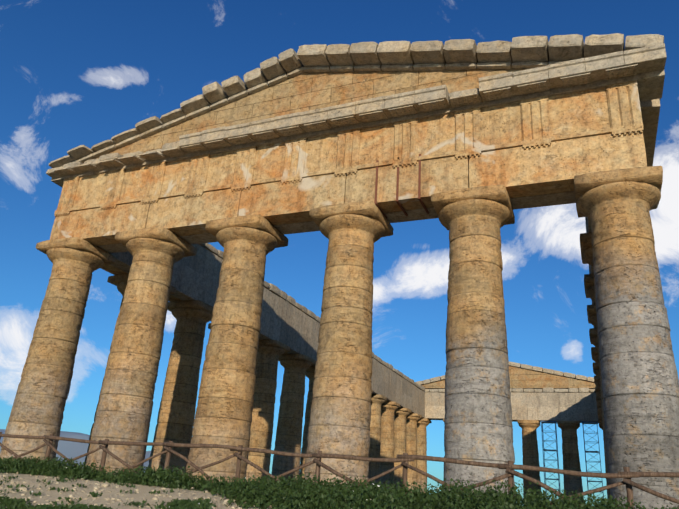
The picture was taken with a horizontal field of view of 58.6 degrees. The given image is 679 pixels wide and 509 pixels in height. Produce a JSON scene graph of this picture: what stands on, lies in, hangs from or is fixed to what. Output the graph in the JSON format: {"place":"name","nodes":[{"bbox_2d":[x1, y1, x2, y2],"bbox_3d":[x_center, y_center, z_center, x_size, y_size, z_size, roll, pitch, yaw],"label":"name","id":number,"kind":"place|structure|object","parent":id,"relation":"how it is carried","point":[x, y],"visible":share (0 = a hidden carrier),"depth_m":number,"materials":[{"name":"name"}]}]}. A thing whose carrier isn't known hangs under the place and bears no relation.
{"place":"outdoors","nodes":[
{"label":"outdoors","id":0,"kind":"place"},
{"bbox_2d":[0,429,272,508],"bbox_3d":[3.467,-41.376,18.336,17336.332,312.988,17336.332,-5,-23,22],"label":"terrain","id":1,"kind":"structure","parent":0,"point":[68,449],"depth_m":12.38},
{"bbox_2d":[0,472,270,508],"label":"loose stones","id":2,"kind":"object","parent":1,"relation":"on","point":[105,484],"visible":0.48,"depth_m":11.96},
{"bbox_2d":[0,432,678,508],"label":"wooden fence","id":3,"kind":"object","parent":1,"relation":"on","point":[510,467],"visible":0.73,"depth_m":12.65,"materials":[{"name":"brown wood"}]},
{"bbox_2d":[0,454,678,508],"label":"weeds","id":4,"kind":"object","parent":1,"relation":"on","point":[290,493],"visible":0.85,"depth_m":10.75,"materials":[{"name":"green plant"}]},
{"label":"stepped temple platform","id":5,"kind":"object","parent":1,"relation":"on","visible":0},
{"bbox_2d":[0,166,678,508],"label":"front columns","id":6,"kind":"structure","parent":5,"relation":"on","point":[640,381],"depth_m":18.78,"materials":[{"name":"stone"}]},
{"bbox_2d":[50,80,646,422],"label":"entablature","id":7,"kind":"structure","parent":6,"relation":"on","point":[542,145],"depth_m":20.81,"materials":[{"name":"stone"}]},
{"bbox_2d":[97,191,598,421],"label":"entablature inner ends","id":8,"kind":"object","parent":7,"relation":"attached to","point":[580,407],"visible":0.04,"depth_m":66.57,"materials":[{"name":"stone"}]},
{"bbox_2d":[110,217,595,417],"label":"entablature","id":9,"kind":"object","parent":7,"relation":"attached to","point":[197,276],"visible":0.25,"depth_m":40.54,"materials":[{"name":"stone"}]},
{"bbox_2d":[46,33,666,392],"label":"cornice","id":10,"kind":"structure","parent":7,"relation":"on","point":[555,65],"depth_m":21.30,"materials":[{"name":"stone"}]},
{"bbox_2d":[94,68,595,388],"bbox_3d":[9.386,4.437,47.777,23.670,2.612,57.440,-5,-23,22],"label":"tympana","id":11,"kind":"object","parent":10,"relation":"on","point":[305,91],"visible":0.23,"depth_m":23.54,"materials":[{"name":"stone"}]},
{"bbox_2d":[374,154,428,218],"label":"metal straps","id":12,"kind":"object","parent":7,"relation":"attached to","point":[397,191],"visible":0.92,"depth_m":20.18,"materials":[{"name":"brown metal"}]},
{"bbox_2d":[84,232,609,504],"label":"rear columns","id":13,"kind":"structure","parent":5,"relation":"on","point":[396,428],"depth_m":39.83,"materials":[{"name":"stone"}]},
{"bbox_2d":[540,421,603,499],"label":"scaffold towers","id":14,"kind":"structure","parent":5,"relation":"on","point":[557,460],"depth_m":66.08,"materials":[{"name":"blue metal"}]},
{"bbox_2d":[0,0,678,505],"label":"sky","id":15,"kind":"structure","parent":0,"point":[74,73],"materials":[{"name":"blue"}]}
]}

